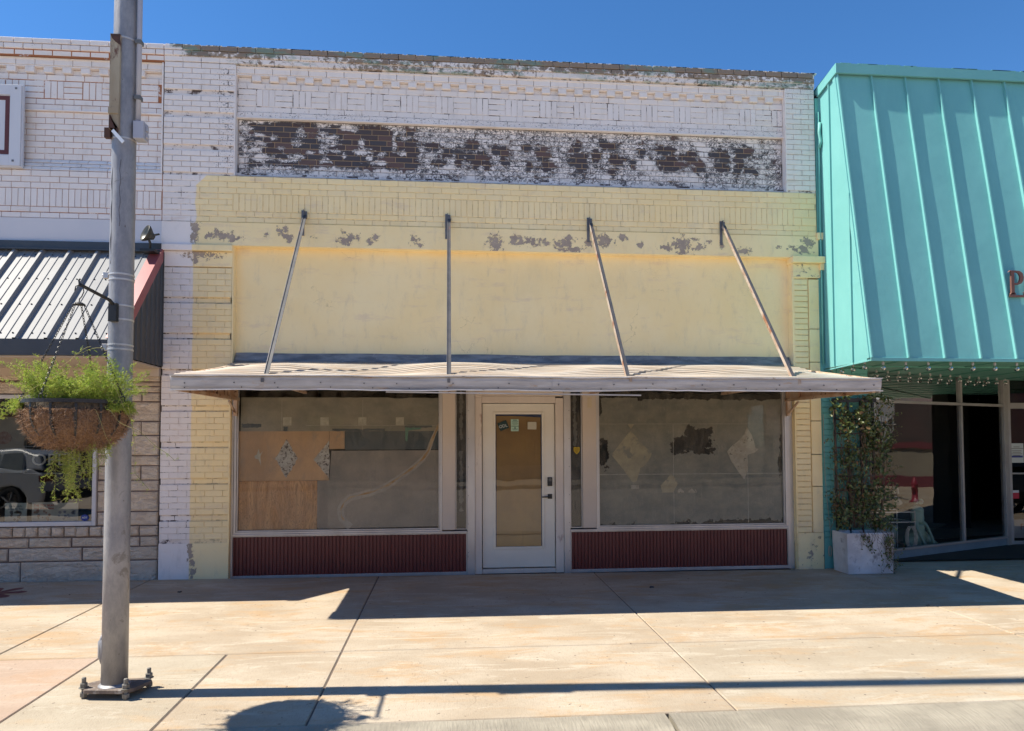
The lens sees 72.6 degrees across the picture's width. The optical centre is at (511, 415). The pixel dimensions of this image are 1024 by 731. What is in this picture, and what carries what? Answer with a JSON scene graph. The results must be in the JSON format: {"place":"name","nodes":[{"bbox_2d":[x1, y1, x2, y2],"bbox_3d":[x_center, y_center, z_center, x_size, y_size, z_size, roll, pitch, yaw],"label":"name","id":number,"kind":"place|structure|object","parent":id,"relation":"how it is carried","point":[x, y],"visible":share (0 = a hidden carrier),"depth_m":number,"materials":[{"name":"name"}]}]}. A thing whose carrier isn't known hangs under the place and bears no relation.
{"place":"outdoors","nodes":[
{"label":"outdoors","id":0,"kind":"place"},
{"bbox_2d":[0,588,26,597],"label":"painted flower","id":1,"kind":"object","parent":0,"point":[2,594],"visible":1,"depth_m":7.47,"materials":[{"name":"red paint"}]},
{"bbox_2d":[0,520,1023,730],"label":"sidewalk","id":2,"kind":"structure","parent":0,"point":[256,653],"depth_m":5.66,"materials":[{"name":"concrete"}]},
{"bbox_2d":[0,36,164,581],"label":"brick shop","id":3,"kind":"structure","parent":2,"relation":"on","point":[57,187],"depth_m":8.28,"materials":[{"name":"white brick"}]},
{"bbox_2d":[0,84,24,167],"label":"framed sign","id":4,"kind":"object","parent":3,"relation":"attached to","point":[12,110],"visible":1,"depth_m":8.16,"materials":[{"name":"white paint"}]},
{"bbox_2d":[5,503,26,521],"bbox_3d":[-5.876,1.173,8.247,0.244,0.286,0.012,0,-2,-5],"label":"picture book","id":5,"kind":"object","parent":3,"relation":"in","point":[15,512],"visible":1,"depth_m":8.24,"materials":[{"name":"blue paper"}]},
{"bbox_2d":[0,417,34,472],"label":"window reflection","id":6,"kind":"object","parent":3,"relation":"hanging from","point":[13,441],"visible":0.74,"depth_m":8.55,"materials":[{"name":"grey glass"}]},
{"bbox_2d":[32,502,56,520],"bbox_3d":[-5.561,1.171,8.276,0.274,0.290,0.012,0,-2,-5],"label":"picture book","id":7,"kind":"object","parent":3,"relation":"in","point":[43,511],"visible":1,"depth_m":8.27,"materials":[{"name":"white paper"}]},
{"bbox_2d":[0,395,97,526],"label":"window","id":8,"kind":"structure","parent":3,"relation":"in","point":[93,522],"depth_m":8.15,"materials":[{"name":"white metal"}]},
{"bbox_2d":[23,446,90,473],"bbox_3d":[-5.467,0.525,8.366,0.760,0.330,0.026,0,-2,-5],"label":"open sign","id":9,"kind":"object","parent":3,"relation":"hanging from","point":[44,461],"visible":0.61,"depth_m":8.34,"materials":[{"name":"beige"}]},
{"bbox_2d":[56,503,78,520],"bbox_3d":[-5.302,1.175,8.299,0.249,0.283,0.012,0,-2,-5],"label":"picture book","id":10,"kind":"object","parent":3,"relation":"in","point":[66,511],"visible":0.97,"depth_m":8.30,"materials":[{"name":"grey paper"}]},
{"bbox_2d":[0,240,164,376],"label":"metal shop roof","id":11,"kind":"structure","parent":3,"relation":"attached to","point":[39,296],"depth_m":7.73,"materials":[{"name":"grey metal"}]},
{"bbox_2d":[140,225,159,253],"bbox_3d":[-4.200,-2.053,8.073,0.207,0.290,0.287,0,-2,-5],"label":"flood lamp","id":12,"kind":"object","parent":11,"relation":"attached to","point":[148,234],"visible":1,"depth_m":8.05,"materials":[{"name":"black metal"}]},
{"bbox_2d":[78,0,153,700],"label":"street pole","id":13,"kind":"object","parent":2,"relation":"on","point":[126,130],"visible":1,"depth_m":4.63,"materials":[{"name":"metal"}]},
{"bbox_2d":[13,284,135,453],"bbox_3d":[-2.632,-0.284,4.221,0.652,1.044,0.655,0,-2,-5],"label":"hanging basket","id":14,"kind":"object","parent":13,"relation":"hanging from","point":[56,424],"visible":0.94,"depth_m":4.01,"materials":[{"name":"black metal"}]},
{"bbox_2d":[0,346,174,502],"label":"asparagus fern","id":15,"kind":"object","parent":14,"relation":"in","point":[59,386],"visible":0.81,"depth_m":4.11,"materials":[{"name":"green plant"}]},
{"bbox_2d":[158,43,824,579],"bbox_3d":[-0.488,-1.014,13.098,8.305,6.624,9.075,0,-2,-5],"label":"brick storefront","id":16,"kind":"object","parent":2,"relation":"on","point":[378,167],"visible":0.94,"depth_m":8.72,"materials":[{"name":"white"}]},
{"bbox_2d":[238,481,316,529],"bbox_3d":[-2.840,1.099,8.450,0.930,0.618,0.002,0,-2,-5],"label":"plywood sheet","id":17,"kind":"object","parent":16,"relation":"attached to","point":[277,505],"visible":1,"depth_m":8.45,"materials":[{"name":"brown wood"}]},
{"bbox_2d":[239,431,328,480],"bbox_3d":[-2.773,0.486,8.477,1.069,0.603,0.002,0,-2,-5],"label":"plywood sheet","id":18,"kind":"object","parent":16,"relation":"attached to","point":[307,447],"visible":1,"depth_m":8.47,"materials":[{"name":"brown wood"}]},
{"bbox_2d":[254,449,261,464],"bbox_3d":[-3.073,0.501,8.446,0.100,0.210,0.002,0,-2,-5],"label":"scraped diamond","id":19,"kind":"object","parent":18,"relation":"attached to","point":[258,455],"visible":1,"depth_m":8.45,"materials":[{"name":"grey paint"}]},
{"bbox_2d":[275,439,297,476],"bbox_3d":[-2.747,0.515,8.475,0.275,0.475,0.002,0,-2,-5],"label":"scraped diamond","id":20,"kind":"object","parent":18,"relation":"attached to","point":[286,458],"visible":1,"depth_m":8.47,"materials":[{"name":"grey paint"}]},
{"bbox_2d":[314,441,329,477],"bbox_3d":[-2.327,0.531,8.512,0.196,0.458,0.002,0,-2,-5],"label":"scraped diamond","id":21,"kind":"object","parent":18,"relation":"attached to","point":[322,459],"visible":1,"depth_m":8.51,"materials":[{"name":"grey paint"}]},
{"bbox_2d":[329,431,344,448],"bbox_3d":[-2.146,0.294,8.541,0.184,0.220,0.002,0,-2,-5],"label":"plywood sheet","id":22,"kind":"object","parent":16,"relation":"attached to","point":[336,439],"visible":1,"depth_m":8.54,"materials":[{"name":"brown wood"}]},
{"bbox_2d":[233,390,441,533],"bbox_3d":[-2.104,0.465,8.510,2.490,1.905,0.065,0,-2,-5],"label":"window frame","id":23,"kind":"structure","parent":16,"relation":"in","point":[236,418],"depth_m":8.42,"materials":[{"name":"metal"}]},
{"bbox_2d":[241,397,438,430],"bbox_3d":[-2.094,-0.022,8.556,2.398,0.417,0.002,0,-2,-5],"label":"paper sheet","id":24,"kind":"object","parent":16,"relation":"attached to","point":[267,413],"depth_m":8.55,"materials":[{"name":"brown paper"}]},
{"bbox_2d":[242,424,260,427],"bbox_3d":[-3.161,0.117,8.451,0.237,0.054,0.002,0,-2,-5],"label":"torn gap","id":25,"kind":"object","parent":24,"relation":"attached to","point":[250,425],"visible":1,"depth_m":8.45,"materials":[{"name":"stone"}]},
{"bbox_2d":[283,417,290,425],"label":"paper square","id":26,"kind":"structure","parent":24,"relation":"attached to","point":[286,421],"depth_m":8.49,"materials":[{"name":"beige paper"}]},
{"bbox_2d":[320,417,328,424],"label":"paper square","id":27,"kind":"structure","parent":24,"relation":"attached to","point":[324,420],"depth_m":8.53,"materials":[{"name":"beige paper"}]},
{"bbox_2d":[281,422,399,430],"bbox_3d":[-1.862,-0.011,8.572,1.899,0.382,0.001,0,-2,-5],"label":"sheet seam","id":28,"kind":"object","parent":24,"relation":"attached to","point":[362,425],"visible":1,"depth_m":8.56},
{"bbox_2d":[332,428,384,430],"bbox_3d":[-1.886,0.171,8.564,0.647,0.036,0.002,0,-2,-5],"label":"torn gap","id":29,"kind":"object","parent":24,"relation":"attached to","point":[367,429],"visible":1,"depth_m":8.56,"materials":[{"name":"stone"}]},
{"bbox_2d":[358,417,365,424],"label":"paper square","id":30,"kind":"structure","parent":24,"relation":"attached to","point":[361,420],"depth_m":8.57,"materials":[{"name":"beige paper"}]},
{"bbox_2d":[396,417,403,425],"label":"paper square","id":31,"kind":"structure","parent":24,"relation":"attached to","point":[400,421],"depth_m":8.61,"materials":[{"name":"beige paper"}]},
{"bbox_2d":[405,424,431,427],"bbox_3d":[-1.162,0.127,8.631,0.340,0.046,0.002,0,-2,-5],"label":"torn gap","id":32,"kind":"object","parent":24,"relation":"attached to","point":[416,426],"visible":1,"depth_m":8.63,"materials":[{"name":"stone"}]},
{"bbox_2d":[317,450,438,528],"bbox_3d":[-1.636,0.898,8.562,1.484,0.951,0.002,0,-2,-5],"label":"brown paper sheet","id":33,"kind":"object","parent":16,"relation":"attached to","point":[411,499],"visible":1,"depth_m":8.56,"materials":[{"name":"paper"}]},
{"bbox_2d":[337,424,437,528],"bbox_3d":[-1.508,0.733,8.577,1.269,1.317,0.002,0,-2,-5],"label":"glue streak","id":34,"kind":"object","parent":16,"relation":"attached to","point":[346,523],"visible":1,"depth_m":8.55,"materials":[{"name":"grey"}]},
{"bbox_2d":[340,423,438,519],"bbox_3d":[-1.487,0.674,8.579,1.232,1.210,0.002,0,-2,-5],"label":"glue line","id":35,"kind":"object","parent":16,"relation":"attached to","point":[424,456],"visible":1,"depth_m":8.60,"materials":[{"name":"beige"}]},
{"bbox_2d":[345,431,438,449],"bbox_3d":[-1.474,0.289,8.602,1.154,0.249,0.002,0,-2,-5],"label":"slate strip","id":36,"kind":"object","parent":16,"relation":"attached to","point":[373,440],"visible":1,"depth_m":8.60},
{"bbox_2d":[405,427,420,440],"bbox_3d":[-1.216,0.222,8.623,0.210,0.190,0.002,0,-2,-5],"label":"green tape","id":37,"kind":"object","parent":36,"relation":"attached to","point":[406,433],"visible":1,"depth_m":8.62,"materials":[{"name":"green plastic"}]},
{"bbox_2d":[457,390,465,527],"bbox_3d":[-0.632,0.458,8.670,0.116,1.850,0.001,0,-2,-5],"label":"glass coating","id":38,"kind":"object","parent":16,"relation":"attached to","point":[461,460],"visible":0.88,"depth_m":8.67,"materials":[{"name":"grey glass"}]},
{"bbox_2d":[482,404,554,567],"bbox_3d":[0.086,0.863,8.704,0.907,2.038,0.096,0,-2,-5],"label":"door","id":39,"kind":"structure","parent":16,"relation":"in","point":[518,443],"depth_m":8.72,"materials":[{"name":"beige paint"}]},
{"bbox_2d":[169,209,882,415],"bbox_3d":[0.217,-1.284,7.780,6.987,2.500,2.019,0,-2,-5],"label":"metal awning","id":40,"kind":"object","parent":16,"relation":"attached to","point":[393,373],"visible":1,"depth_m":7.18,"materials":[{"name":"metal"}]},
{"bbox_2d":[570,392,580,525],"bbox_3d":[0.803,0.458,8.799,0.128,1.850,0.001,0,-2,-5],"label":"glass coating","id":41,"kind":"object","parent":16,"relation":"attached to","point":[575,472],"visible":0.92,"depth_m":8.79,"materials":[{"name":"grey glass"}]},
{"bbox_2d":[612,432,651,482],"bbox_3d":[1.526,0.520,8.859,0.517,0.652,0.002,0,-2,-5],"label":"yellowed diamond","id":42,"kind":"object","parent":16,"relation":"attached to","point":[631,454],"visible":1,"depth_m":8.86,"materials":[{"name":"beige paper"}]},
{"bbox_2d":[631,485,638,488],"bbox_3d":[1.560,0.900,8.848,0.112,0.046,0.002,0,-2,-5],"label":"residue patch","id":43,"kind":"object","parent":16,"relation":"attached to","point":[634,486],"visible":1,"depth_m":8.85,"materials":[{"name":"grey"}]},
{"bbox_2d":[599,394,782,524],"bbox_3d":[2.336,0.553,8.933,2.470,1.680,0.002,0,-2,-5],"label":"window coating","id":44,"kind":"object","parent":16,"relation":"attached to","point":[688,441],"depth_m":8.93,"materials":[{"name":"grey paint"}]},
{"bbox_2d":[661,474,677,492],"bbox_3d":[2.006,0.857,8.890,0.225,0.240,0.002,0,-2,-5],"label":"diamond","id":45,"kind":"object","parent":44,"relation":"attached to","point":[669,484],"visible":1,"depth_m":8.89,"materials":[{"name":"beige paint"}]},
{"bbox_2d":[727,428,757,478],"bbox_3d":[2.985,0.482,8.992,0.426,0.675,0.002,0,-2,-5],"label":"mottled diamond","id":46,"kind":"object","parent":44,"relation":"attached to","point":[741,449],"visible":1,"depth_m":8.99,"materials":[{"name":"grey paint"}]},
{"bbox_2d":[596,392,787,528],"bbox_3d":[2.303,0.464,8.908,2.500,1.905,0.065,0,-2,-5],"label":"window","id":47,"kind":"structure","parent":16,"relation":"in","point":[783,394],"depth_m":8.89,"materials":[{"name":"metal"}]},
{"bbox_2d":[823,414,831,556],"bbox_3d":[4.046,0.887,8.926,0.075,1.821,0.024,0,-2,2],"label":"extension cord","id":48,"kind":"object","parent":16,"relation":"hanging from","point":[829,547],"visible":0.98,"depth_m":8.92,"materials":[{"name":"teal plastic"}]},
{"bbox_2d":[832,529,893,573],"bbox_3d":[4.384,1.693,8.703,0.607,0.500,0.345,0,-2,-5],"label":"planter box","id":49,"kind":"object","parent":2,"relation":"on","point":[850,556],"visible":0.87,"depth_m":8.54,"materials":[{"name":"grey concrete"}]},
{"bbox_2d":[831,398,876,532],"bbox_3d":[4.379,0.651,8.881,0.580,1.755,0.042,0,-2,-5],"label":"black trellis","id":50,"kind":"object","parent":49,"relation":"in","point":[846,400],"visible":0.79,"depth_m":8.88,"materials":[{"name":"metal"}]},
{"bbox_2d":[824,393,904,574],"bbox_3d":[4.463,0.812,8.730,1.057,2.273,0.458,0,-2,-5],"label":"climbing vine","id":51,"kind":"object","parent":49,"relation":"in","point":[853,510],"visible":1,"depth_m":8.83,"materials":[{"name":"green plant"}]},
{"bbox_2d":[814,95,1023,568],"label":"corner shop","id":52,"kind":"structure","parent":2,"relation":"on","point":[958,453],"depth_m":12.61,"materials":[{"name":"teal paint"}]},
{"bbox_2d":[869,403,895,441],"bbox_3d":[5.263,-0.089,10.103,0.523,0.990,0.528,0,-2,-5],"label":"chandelier","id":53,"kind":"object","parent":52,"relation":"in","point":[892,424],"visible":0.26,"depth_m":10.07,"materials":[{"name":"white metal"}]},
{"bbox_2d":[871,523,896,547],"bbox_3d":[5.321,1.749,10.018,0.410,0.390,0.410,0,-2,-5],"label":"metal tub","id":54,"kind":"object","parent":52,"relation":"on","point":[893,530],"visible":0.16,"depth_m":9.87,"materials":[{"name":"grey metal"}]},
{"bbox_2d":[872,509,917,547],"bbox_3d":[5.378,1.637,9.983,0.623,0.590,0.444,0,-2,-5],"label":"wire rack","id":55,"kind":"object","parent":52,"relation":"on","point":[907,531],"visible":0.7,"depth_m":9.80,"materials":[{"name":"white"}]},
{"bbox_2d":[892,485,902,505],"bbox_3d":[5.536,1.141,10.020,0.145,0.315,0.125,0,-2,-5],"label":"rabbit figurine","id":56,"kind":"object","parent":55,"relation":"on","point":[900,502],"visible":0.71,"depth_m":9.98,"materials":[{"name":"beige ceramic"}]},
{"bbox_2d":[814,63,1023,380],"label":"teal mansard","id":57,"kind":"object","parent":52,"relation":"attached to","point":[921,194],"visible":0.94,"depth_m":8.54,"materials":[{"name":"metal"}]},
{"bbox_2d":[1008,270,1023,296],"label":"raised letters","id":58,"kind":"object","parent":57,"relation":"attached to","point":[1012,293],"visible":1,"depth_m":8.32,"materials":[{"name":"brown metal"}]},
{"bbox_2d":[903,499,937,546],"bbox_3d":[5.959,1.573,10.157,0.499,0.732,0.319,0,-2,-5],"label":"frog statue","id":59,"kind":"object","parent":52,"relation":"in","point":[925,537],"visible":0.71,"depth_m":10.13,"materials":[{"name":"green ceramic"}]},
{"bbox_2d":[867,371,1011,550],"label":"window","id":60,"kind":"structure","parent":52,"relation":"in","point":[913,390],"depth_m":10.26,"materials":[{"name":"glass"}]},
{"bbox_2d":[1007,380,1023,544],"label":"glass door","id":61,"kind":"structure","parent":52,"relation":"in","point":[1016,453],"depth_m":10.83,"materials":[{"name":"grey glass"}]},
{"bbox_2d":[0,0,1023,89],"label":"sky","id":62,"kind":"structure","parent":0,"point":[801,36],"materials":[{"name":"blue"}]},
{"label":"ground","id":63,"kind":"structure","parent":0,"visible":0},
{"bbox_2d":[180,701,1023,730],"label":"curb","id":64,"kind":"structure","parent":63,"relation":"on","point":[994,716],"depth_m":4.20,"materials":[{"name":"concrete"}]}
]}

